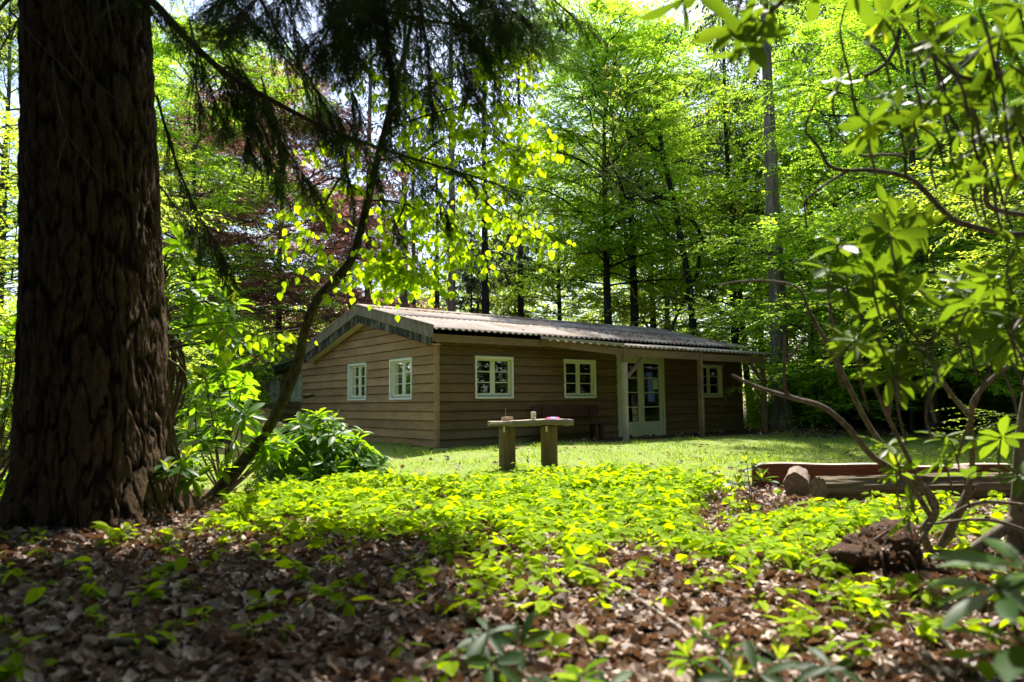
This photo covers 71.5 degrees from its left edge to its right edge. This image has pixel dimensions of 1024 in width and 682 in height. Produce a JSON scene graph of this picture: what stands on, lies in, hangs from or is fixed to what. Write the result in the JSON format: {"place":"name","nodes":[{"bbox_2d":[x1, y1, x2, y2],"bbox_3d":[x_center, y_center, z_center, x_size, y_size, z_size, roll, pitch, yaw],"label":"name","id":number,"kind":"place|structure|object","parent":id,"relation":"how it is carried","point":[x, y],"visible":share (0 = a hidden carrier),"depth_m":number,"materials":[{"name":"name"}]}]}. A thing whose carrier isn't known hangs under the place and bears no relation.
{"place":"outdoors","nodes":[
{"label":"outdoors","id":0,"kind":"place"},
{"bbox_2d":[152,444,212,496],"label":"rhododendron","id":1,"kind":"object","parent":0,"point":[186,471],"visible":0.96,"depth_m":5.71,"materials":[{"name":"green plant"}]},
{"bbox_2d":[0,402,1022,681],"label":"ground","id":2,"kind":"structure","parent":0,"point":[414,458],"depth_m":9.44,"materials":[{"name":"green plant"}]},
{"bbox_2d":[0,308,14,461],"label":"shrub","id":3,"kind":"object","parent":2,"relation":"on","point":[10,417],"visible":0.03,"depth_m":14.36,"materials":[{"name":"green plant"}]},
{"bbox_2d":[0,306,16,500],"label":"rhododendron","id":4,"kind":"object","parent":2,"relation":"on","point":[5,407],"visible":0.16,"depth_m":7.38,"materials":[{"name":"green plant"}]},
{"bbox_2d":[0,0,229,446],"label":"beech tree","id":5,"kind":"object","parent":2,"relation":"on","point":[7,98],"visible":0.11,"depth_m":19.60,"materials":[{"name":"green plant"}]},
{"bbox_2d":[0,98,242,453],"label":"young beech","id":6,"kind":"object","parent":2,"relation":"on","point":[14,178],"visible":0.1,"depth_m":10.50,"materials":[{"name":"green plant"}]},
{"bbox_2d":[5,32,286,326],"bbox_3d":[-17.939,-5.357,32.968,14.633,19.188,16.480,-4,-6,36],"label":"beech tree","id":7,"kind":"object","parent":2,"relation":"on","point":[171,108],"visible":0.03,"depth_m":33.18,"materials":[{"name":"green plant"}]},
{"bbox_2d":[0,0,364,434],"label":"beech tree","id":8,"kind":"object","parent":2,"relation":"on","point":[159,48],"visible":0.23,"depth_m":25.17,"materials":[{"name":"green plant"}]},
{"bbox_2d":[170,316,249,448],"bbox_3d":[-8.858,1.023,17.066,4.868,3.699,3.801,4,-6,-41],"label":"shrub","id":9,"kind":"object","parent":2,"relation":"on","point":[187,403],"visible":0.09,"depth_m":17.47,"materials":[{"name":"green plant"}]},
{"bbox_2d":[162,221,258,425],"bbox_3d":[-3.544,0.330,7.628,0.992,2.839,2.565,3,-6,-37],"label":"rhododendron","id":10,"kind":"object","parent":2,"relation":"on","point":[174,345],"visible":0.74,"depth_m":6.98,"materials":[{"name":"green plant"}]},
{"bbox_2d":[174,339,252,441],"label":"shrub","id":11,"kind":"object","parent":2,"relation":"on","point":[213,366],"visible":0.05,"depth_m":20.95,"materials":[{"name":"green plant"}]},
{"bbox_2d":[170,298,281,441],"bbox_3d":[-10.659,0.954,22.707,6.818,4.829,5.300,-2,-5,16],"label":"shrub","id":12,"kind":"object","parent":2,"relation":"on","point":[259,365],"visible":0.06,"depth_m":22.27,"materials":[{"name":"green plant"}]},
{"bbox_2d":[173,357,303,492],"bbox_3d":[-2.953,0.940,7.323,1.261,1.556,1.598,-2,-5,16],"label":"rhododendron","id":13,"kind":"object","parent":2,"relation":"on","point":[232,419],"visible":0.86,"depth_m":7.06,"materials":[{"name":"green plant"}]},
{"bbox_2d":[175,422,324,462],"bbox_3d":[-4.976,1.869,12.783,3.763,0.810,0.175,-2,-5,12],"label":"shrub","id":14,"kind":"object","parent":2,"relation":"on","point":[235,455],"visible":0.15,"depth_m":12.74,"materials":[{"name":"green plant"}]},
{"bbox_2d":[157,100,349,400],"bbox_3d":[-13.621,-3.586,34.570,13.311,15.808,12.856,-3,-5,25],"label":"copper beech","id":15,"kind":"object","parent":2,"relation":"on","point":[219,220],"visible":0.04,"depth_m":33.10,"materials":[{"name":"red plant"}]},
{"bbox_2d":[242,409,271,438],"bbox_3d":[-7.497,2.432,20.875,0.600,0.870,0.600,-2,-5,17],"label":"planked bin","id":16,"kind":"object","parent":2,"relation":"on","point":[266,414],"visible":0.14,"depth_m":20.68,"materials":[{"name":"brown wood"}]},
{"bbox_2d":[251,352,302,432],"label":"cabin wing","id":17,"kind":"structure","parent":2,"relation":"on","point":[294,404],"depth_m":25.09,"materials":[{"name":"brown wood"}]},
{"bbox_2d":[270,376,280,401],"bbox_3d":[-8.638,1.773,26.089,0.169,0.934,1.010,3,-6,-37],"label":"window","id":18,"kind":"structure","parent":17,"relation":"in","point":[275,386],"depth_m":26.30,"materials":[{"name":"grey glass"}]},
{"bbox_2d":[291,374,302,401],"bbox_3d":[-7.339,1.615,24.396,0.169,0.934,1.010,3,-6,-37],"label":"window","id":19,"kind":"structure","parent":17,"relation":"in","point":[296,396],"depth_m":24.44,"materials":[{"name":"grey glass"}]},
{"bbox_2d":[158,54,410,388],"bbox_3d":[-9.791,-3.723,29.884,12.244,15.056,12.677,-2,-5,12],"label":"copper beech","id":20,"kind":"object","parent":2,"relation":"on","point":[290,299],"visible":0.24,"depth_m":28.10,"materials":[{"name":"red plant"}]},
{"bbox_2d":[0,0,613,532],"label":"fir tree","id":21,"kind":"object","parent":2,"relation":"on","point":[92,434],"visible":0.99,"depth_m":5.60,"materials":[{"name":"brown plant"}]},
{"bbox_2d":[248,407,400,493],"bbox_3d":[-2.316,1.424,8.801,1.859,1.201,1.694,3,-6,-37],"label":"rhododendron","id":22,"kind":"object","parent":2,"relation":"on","point":[328,454],"visible":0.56,"depth_m":8.50,"materials":[{"name":"green plant"}]},
{"bbox_2d":[301,235,362,337],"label":"spruce tree","id":23,"kind":"object","parent":2,"relation":"on","point":[344,280],"visible":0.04,"depth_m":41.07,"materials":[{"name":"green plant"}]},
{"bbox_2d":[242,182,446,363],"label":"copper beech","id":24,"kind":"object","parent":2,"relation":"on","point":[394,302],"visible":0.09,"depth_m":36.41,"materials":[{"name":"red plant"}]},
{"bbox_2d":[300,20,445,304],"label":"fir tree","id":25,"kind":"object","parent":2,"relation":"on","point":[367,291],"visible":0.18,"depth_m":31.81,"materials":[{"name":"green plant"}]},
{"bbox_2d":[204,7,575,496],"bbox_3d":[-1.390,-0.736,6.720,3.966,5.102,1.604,-1,-5,6],"label":"leaning sapling","id":26,"kind":"object","parent":2,"relation":"on","point":[394,273],"visible":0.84,"depth_m":6.66,"materials":[{"name":"green plant"}]},
{"bbox_2d":[347,0,461,307],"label":"fir tree","id":27,"kind":"object","parent":2,"relation":"on","point":[404,301],"visible":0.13,"depth_m":32.67,"materials":[{"name":"green plant"}]},
{"bbox_2d":[363,40,448,307],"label":"fir tree","id":28,"kind":"object","parent":2,"relation":"on","point":[414,300],"visible":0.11,"depth_m":36.80,"materials":[{"name":"green plant"}]},
{"bbox_2d":[405,529,459,559],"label":"rhododendron seedling","id":29,"kind":"object","parent":2,"relation":"on","point":[445,532],"visible":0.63,"depth_m":4.58,"materials":[{"name":"green plant"}]},
{"bbox_2d":[389,66,492,312],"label":"fir tree","id":30,"kind":"object","parent":2,"relation":"on","point":[437,302],"visible":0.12,"depth_m":38.39,"materials":[{"name":"green plant"}]},
{"bbox_2d":[388,2,518,311],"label":"fir tree","id":31,"kind":"object","parent":2,"relation":"on","point":[451,305],"visible":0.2,"depth_m":30.72,"materials":[{"name":"green plant"}]},
{"bbox_2d":[441,230,496,313],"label":"spruce tree","id":32,"kind":"object","parent":2,"relation":"on","point":[471,283],"visible":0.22,"depth_m":38.27,"materials":[{"name":"green plant"}]},
{"bbox_2d":[420,610,552,681],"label":"rhododendron seedling","id":33,"kind":"object","parent":2,"relation":"on","point":[472,656],"visible":1,"depth_m":2.32,"materials":[{"name":"green plant"}]},
{"bbox_2d":[409,188,564,319],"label":"beech tree","id":34,"kind":"object","parent":2,"relation":"on","point":[459,211],"visible":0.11,"depth_m":43.74,"materials":[{"name":"green plant"}]},
{"bbox_2d":[420,0,561,314],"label":"fir tree","id":35,"kind":"object","parent":2,"relation":"on","point":[485,286],"visible":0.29,"depth_m":32.39,"materials":[{"name":"green plant"}]},
{"bbox_2d":[0,491,1014,681],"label":"fallen twigs","id":36,"kind":"object","parent":2,"relation":"on","point":[512,587],"depth_m":3.42,"materials":[{"name":"brown wood"}]},
{"bbox_2d":[0,427,1023,681],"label":"leaf litter","id":37,"kind":"object","parent":2,"relation":"on","point":[358,655],"visible":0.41,"depth_m":3.37,"materials":[{"name":"brown plant"}]},
{"bbox_2d":[41,527,135,571],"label":"fallen branch","id":38,"kind":"object","parent":37,"relation":"on","point":[46,568],"visible":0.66,"depth_m":4.42,"materials":[{"name":"brown wood"}]},
{"bbox_2d":[107,637,183,648],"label":"fallen branch","id":39,"kind":"object","parent":37,"relation":"on","point":[127,642],"visible":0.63,"depth_m":2.98,"materials":[{"name":"brown wood"}]},
{"bbox_2d":[932,628,989,679],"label":"fallen branch","id":40,"kind":"object","parent":37,"relation":"on","point":[945,642],"visible":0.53,"depth_m":2.77,"materials":[{"name":"wood"}]},
{"bbox_2d":[0,460,1023,681],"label":"ground cover","id":41,"kind":"object","parent":2,"relation":"on","point":[643,495],"visible":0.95,"depth_m":5.19,"materials":[{"name":"green plant"}]},
{"bbox_2d":[3,170,1021,411],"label":"woods","id":42,"kind":"object","parent":2,"relation":"on","point":[443,302],"depth_m":50.28,"materials":[{"name":"green plant"}]},
{"bbox_2d":[489,231,538,367],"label":"spruce tree","id":43,"kind":"object","parent":2,"relation":"on","point":[515,313],"visible":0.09,"depth_m":43.04,"materials":[{"name":"green plant"}]},
{"bbox_2d":[456,0,576,316],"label":"fir tree","id":44,"kind":"object","parent":2,"relation":"on","point":[520,306],"visible":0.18,"depth_m":35.59,"materials":[{"name":"green plant"}]},
{"bbox_2d":[301,304,754,447],"bbox_3d":[0.407,1.166,22.592,12.155,3.684,8.808,3,-6,-37],"label":"cabin","id":45,"kind":"object","parent":2,"relation":"on","point":[427,378],"visible":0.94,"depth_m":18.62,"materials":[{"name":"brown wood"}]},
{"bbox_2d":[347,362,367,400],"bbox_3d":[-4.150,1.100,19.259,0.169,1.012,1.150,3,-6,-37],"label":"window","id":46,"kind":"structure","parent":45,"relation":"in","point":[356,388],"depth_m":19.41,"materials":[{"name":"white paint"}]},
{"bbox_2d":[388,357,412,399],"bbox_3d":[-2.667,0.919,17.328,0.169,1.012,1.154,3,-6,-37],"label":"window","id":47,"kind":"structure","parent":45,"relation":"in","point":[400,369],"depth_m":17.46,"materials":[{"name":"white paint"}]},
{"bbox_2d":[474,355,513,398],"bbox_3d":[-0.447,0.868,17.002,1.154,1.012,0.169,3,-6,-37],"label":"window","id":48,"kind":"structure","parent":45,"relation":"in","point":[510,360],"depth_m":17.04,"materials":[{"name":"beige paint"}]},
{"bbox_2d":[563,359,596,397],"bbox_3d":[1.755,0.990,18.680,1.153,1.012,0.169,3,-6,-37],"label":"window","id":49,"kind":"structure","parent":45,"relation":"in","point":[579,375],"depth_m":18.72,"materials":[{"name":"beige paint"}]},
{"bbox_2d":[489,317,728,343],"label":"roof litter","id":50,"kind":"object","parent":45,"relation":"on","point":[637,332],"visible":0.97,"depth_m":21.83,"materials":[{"name":"brown plant"}]},
{"bbox_2d":[619,358,641,435],"bbox_3d":[3.282,1.548,19.754,0.891,2.108,0.092,3,-6,-37],"label":"door","id":51,"kind":"structure","parent":45,"relation":"in","point":[634,381],"depth_m":19.86,"materials":[{"name":"paint"}]},
{"bbox_2d":[646,372,654,401],"bbox_3d":[3.946,1.312,20.300,0.320,0.830,0.003,3,-6,-37],"label":"notice","id":52,"kind":"object","parent":45,"relation":"attached to","point":[650,389],"visible":1,"depth_m":20.30,"materials":[{"name":"blue paper"}]},
{"bbox_2d":[640,359,663,433],"bbox_3d":[3.986,1.589,20.305,0.891,2.108,0.069,3,-6,-37],"label":"door","id":53,"kind":"structure","parent":45,"relation":"in","point":[652,412],"depth_m":20.30,"materials":[{"name":"paint"}]},
{"bbox_2d":[653,379,657,388],"bbox_3d":[4.116,1.246,20.436,0.210,0.280,0.003,3,-6,-37],"label":"notice","id":54,"kind":"object","parent":45,"relation":"attached to","point":[655,384],"visible":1,"depth_m":20.44,"materials":[{"name":"beige paper"}]},
{"bbox_2d":[703,364,722,396],"bbox_3d":[6.103,1.232,21.995,1.152,1.012,0.169,3,-6,-37],"label":"window","id":55,"kind":"structure","parent":45,"relation":"in","point":[712,373],"depth_m":22.15,"materials":[{"name":"beige paint"}]},
{"bbox_2d":[488,419,573,469],"bbox_3d":[0.296,1.690,11.494,1.340,0.850,0.565,0,-5,-6],"label":"log table","id":56,"kind":"object","parent":2,"relation":"on","point":[549,454],"visible":0.93,"depth_m":11.37,"materials":[{"name":"wood"}]},
{"bbox_2d":[501,409,512,420],"bbox_3d":[-0.079,1.194,11.523,0.110,0.200,0.170,-5,-6,40],"label":"wooden radio","id":57,"kind":"object","parent":56,"relation":"on","point":[506,418],"visible":0.94,"depth_m":11.46,"materials":[{"name":"brown wood"}]},
{"bbox_2d":[531,411,535,419],"bbox_3d":[0.348,1.206,11.530,0.091,0.132,0.091,3,-6,-37],"label":"travel cup","id":58,"kind":"object","parent":56,"relation":"on","point":[533,415],"visible":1,"depth_m":11.49,"materials":[{"name":"plastic"}]},
{"bbox_2d":[531,405,610,439],"bbox_3d":[1.528,2.077,17.898,2.240,0.899,0.520,3,-6,-37],"label":"bench","id":59,"kind":"object","parent":2,"relation":"on","point":[590,411],"visible":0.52,"depth_m":18.17,"materials":[{"name":"brown wood"}]},
{"bbox_2d":[468,131,675,324],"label":"beech tree","id":60,"kind":"object","parent":2,"relation":"on","point":[559,309],"visible":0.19,"depth_m":38.68,"materials":[{"name":"green plant"}]},
{"bbox_2d":[525,658,632,681],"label":"rhododendron seedling","id":61,"kind":"object","parent":2,"relation":"on","point":[622,676],"visible":1,"depth_m":2.15,"materials":[{"name":"green plant"}]},
{"bbox_2d":[447,0,757,324],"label":"beech tree","id":62,"kind":"object","parent":2,"relation":"on","point":[618,8],"visible":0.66,"depth_m":29.96,"materials":[{"name":"green plant"}]},
{"bbox_2d":[473,0,763,326],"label":"beech tree","id":63,"kind":"object","parent":2,"relation":"on","point":[634,267],"visible":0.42,"depth_m":30.75,"materials":[{"name":"green plant"}]},
{"bbox_2d":[550,111,761,329],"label":"beech tree","id":64,"kind":"object","parent":2,"relation":"on","point":[695,299],"visible":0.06,"depth_m":40.36,"materials":[{"name":"green plant"}]},
{"bbox_2d":[539,336,775,439],"bbox_3d":[4.334,1.344,19.480,8.430,2.632,1.206,3,-6,-37],"label":"porch","id":65,"kind":"object","parent":2,"relation":"on","point":[585,345],"visible":1,"depth_m":18.66,"materials":[{"name":"brown wood"}]},
{"bbox_2d":[525,63,803,346],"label":"beech tree","id":66,"kind":"object","parent":2,"relation":"on","point":[652,322],"visible":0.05,"depth_m":41.41,"materials":[{"name":"green plant"}]},
{"bbox_2d":[538,42,827,346],"bbox_3d":[5.903,-4.763,29.810,11.920,16.933,11.909,2,-6,-31],"label":"tree","id":67,"kind":"object","parent":2,"relation":"on","point":[688,298],"visible":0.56,"depth_m":28.17,"materials":[{"name":"green plant"}]},
{"bbox_2d":[665,614,754,681],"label":"rhododendron seedling","id":68,"kind":"object","parent":2,"relation":"on","point":[684,648],"visible":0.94,"depth_m":2.45,"materials":[{"name":"green plant"}]},
{"bbox_2d":[659,0,790,348],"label":"fir tree","id":69,"kind":"object","parent":2,"relation":"on","point":[734,338],"visible":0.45,"depth_m":31.67,"materials":[{"name":"green plant"}]},
{"bbox_2d":[594,67,868,386],"bbox_3d":[11.632,-4.752,38.150,13.901,18.228,15.656,-3,-6,28],"label":"beech tree","id":70,"kind":"object","parent":2,"relation":"on","point":[718,263],"visible":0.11,"depth_m":36.60,"materials":[{"name":"green plant"}]},
{"bbox_2d":[662,99,830,421],"bbox_3d":[10.899,-4.220,34.988,8.164,16.621,8.412,1,-5,-13],"label":"tree","id":71,"kind":"object","parent":2,"relation":"on","point":[746,377],"visible":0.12,"depth_m":34.54,"materials":[{"name":"green plant"}]},
{"bbox_2d":[697,635,798,681],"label":"rhododendron seedling","id":72,"kind":"object","parent":2,"relation":"on","point":[754,659],"visible":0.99,"depth_m":2.22,"materials":[{"name":"green plant"}]},
{"bbox_2d":[723,452,779,509],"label":"rhododendron seedling","id":73,"kind":"object","parent":2,"relation":"on","point":[759,472],"visible":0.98,"depth_m":6.59,"materials":[{"name":"green plant"}]},
{"bbox_2d":[714,68,790,352],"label":"fir tree","id":74,"kind":"object","parent":2,"relation":"on","point":[744,150],"visible":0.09,"depth_m":34.78,"materials":[{"name":"green plant"}]},
{"bbox_2d":[662,0,877,428],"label":"fir tree","id":75,"kind":"object","parent":2,"relation":"on","point":[780,407],"visible":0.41,"depth_m":23.84,"materials":[{"name":"grey plant"}]},
{"bbox_2d":[743,354,841,428],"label":"shrub","id":76,"kind":"object","parent":2,"relation":"on","point":[754,412],"visible":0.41,"depth_m":24.75,"materials":[{"name":"green plant"}]},
{"bbox_2d":[783,466,810,496],"bbox_3d":[3.202,1.580,7.993,0.268,0.296,0.871,-3,-5,23],"label":"log","id":77,"kind":"object","parent":2,"relation":"on","point":[796,481],"visible":0.92,"depth_m":7.61,"materials":[{"name":"brown wood"}]},
{"bbox_2d":[760,353,852,427],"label":"shrub","id":78,"kind":"object","parent":2,"relation":"on","point":[822,392],"visible":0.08,"depth_m":26.35,"materials":[{"name":"green plant"}]},
{"bbox_2d":[655,200,961,437],"bbox_3d":[9.811,-0.720,23.148,9.682,7.619,10.184,-3,-5,25],"label":"young beech","id":79,"kind":"object","parent":2,"relation":"on","point":[752,322],"visible":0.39,"depth_m":22.77,"materials":[{"name":"green plant"}]},
{"bbox_2d":[622,0,998,388],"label":"beech tree","id":80,"kind":"object","parent":2,"relation":"on","point":[812,177],"visible":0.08,"depth_m":36.75,"materials":[{"name":"green plant"}]},
{"bbox_2d":[788,647,862,681],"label":"rhododendron seedling","id":81,"kind":"object","parent":2,"relation":"on","point":[809,669],"visible":0.98,"depth_m":2.20,"materials":[{"name":"green plant"}]},
{"bbox_2d":[638,0,1023,561],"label":"rhododendron","id":82,"kind":"object","parent":2,"relation":"on","point":[907,236],"visible":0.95,"depth_m":3.20,"materials":[{"name":"green plant"}]},
{"bbox_2d":[669,2,1022,426],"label":"beech tree","id":83,"kind":"object","parent":2,"relation":"on","point":[810,33],"visible":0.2,"depth_m":28.14,"materials":[{"name":"green plant"}]},
{"bbox_2d":[683,0,1023,435],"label":"beech tree","id":84,"kind":"object","parent":2,"relation":"on","point":[861,50],"visible":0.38,"depth_m":21.02,"materials":[{"name":"green plant"}]},
{"bbox_2d":[820,329,897,427],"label":"shrub","id":85,"kind":"object","parent":2,"relation":"on","point":[858,387],"depth_m":27.52,"materials":[{"name":"green plant"}]},
{"bbox_2d":[817,355,901,428],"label":"shrub","id":86,"kind":"object","parent":2,"relation":"on","point":[845,416],"visible":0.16,"depth_m":25.60,"materials":[{"name":"green plant"}]},
{"bbox_2d":[701,0,1022,365],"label":"beech tree","id":87,"kind":"object","parent":2,"relation":"on","point":[782,160],"visible":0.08,"depth_m":31.34,"materials":[{"name":"green plant"}]},
{"bbox_2d":[804,518,950,579],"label":"root clump","id":88,"kind":"object","parent":2,"relation":"on","point":[862,550],"visible":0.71,"depth_m":4.10,"materials":[{"name":"brown plant"}]},
{"bbox_2d":[735,191,1023,434],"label":"young beech","id":89,"kind":"object","parent":2,"relation":"on","point":[911,419],"visible":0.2,"depth_m":20.85,"materials":[{"name":"green plant"}]},
{"bbox_2d":[751,462,1009,486],"bbox_3d":[4.499,1.646,8.714,3.059,0.329,0.096,-1,-5,3],"label":"plank seat","id":90,"kind":"object","parent":2,"relation":"on","point":[779,470],"visible":0.44,"depth_m":8.71,"materials":[{"name":"brown wood"}]},
{"bbox_2d":[760,119,1023,462],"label":"young beech","id":91,"kind":"object","parent":2,"relation":"on","point":[1014,194],"visible":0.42,"depth_m":13.04,"materials":[{"name":"green plant"}]},
{"bbox_2d":[787,0,1023,341],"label":"beech tree","id":92,"kind":"object","parent":2,"relation":"on","point":[958,47],"visible":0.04,"depth_m":27.10,"materials":[{"name":"green plant"}]},
{"bbox_2d":[809,472,1011,501],"bbox_3d":[4.085,1.460,7.078,2.253,0.293,0.323,1,-5,-9],"label":"log","id":93,"kind":"object","parent":2,"relation":"on","point":[837,488],"visible":0.48,"depth_m":6.91,"materials":[{"name":"brown wood"}]},
{"bbox_2d":[842,341,988,430],"bbox_3d":[13.928,1.538,25.038,4.647,3.531,3.628,-2,-5,11],"label":"shrub","id":94,"kind":"object","parent":2,"relation":"on","point":[907,425],"visible":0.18,"depth_m":24.44,"materials":[{"name":"green plant"}]},
{"bbox_2d":[812,0,1023,401],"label":"beech tree","id":95,"kind":"object","parent":2,"relation":"on","point":[932,80],"visible":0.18,"depth_m":19.09,"materials":[{"name":"green plant"}]},
{"bbox_2d":[846,298,1013,430],"bbox_3d":[15.550,0.800,25.900,7.081,5.380,5.528,-3,-6,30],"label":"shrub","id":96,"kind":"object","parent":2,"relation":"on","point":[945,426],"visible":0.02,"depth_m":25.53,"materials":[{"name":"green plant"}]},
{"bbox_2d":[888,0,1023,432],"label":"fir tree","id":97,"kind":"object","parent":2,"relation":"on","point":[950,50],"visible":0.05,"depth_m":22.27,"materials":[{"name":"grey plant"}]},
{"bbox_2d":[897,338,1019,431],"bbox_3d":[14.778,1.343,23.514,3.801,3.699,4.868,-3,-5,26],"label":"shrub","id":98,"kind":"object","parent":2,"relation":"on","point":[943,407],"visible":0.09,"depth_m":22.48,"materials":[{"name":"green plant"}]},
{"bbox_2d":[949,464,976,472],"bbox_3d":[5.125,1.559,8.090,0.289,0.274,0.735,-4,-7,35],"label":"log","id":99,"kind":"object","parent":2,"relation":"on","point":[956,469],"visible":0.18,"depth_m":7.89,"materials":[{"name":"brown wood"}]},
{"bbox_2d":[926,538,1023,681],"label":"rhododendron","id":100,"kind":"object","parent":2,"relation":"on","point":[1008,665],"visible":1,"depth_m":1.77,"materials":[{"name":"green plant"}]},
{"bbox_2d":[937,327,1023,434],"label":"shrub","id":101,"kind":"object","parent":2,"relation":"on","point":[999,404],"visible":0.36,"depth_m":21.00,"materials":[{"name":"green plant"}]},
{"bbox_2d":[0,0,1023,400],"label":"sky","id":102,"kind":"structure","parent":0,"point":[14,98],"materials":[{"name":"white"}]},
{"bbox_2d":[186,428,1013,489],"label":"grass","id":103,"kind":"structure","parent":0,"point":[737,457],"depth_m":14.06,"materials":[{"name":"green plant"}]}
]}

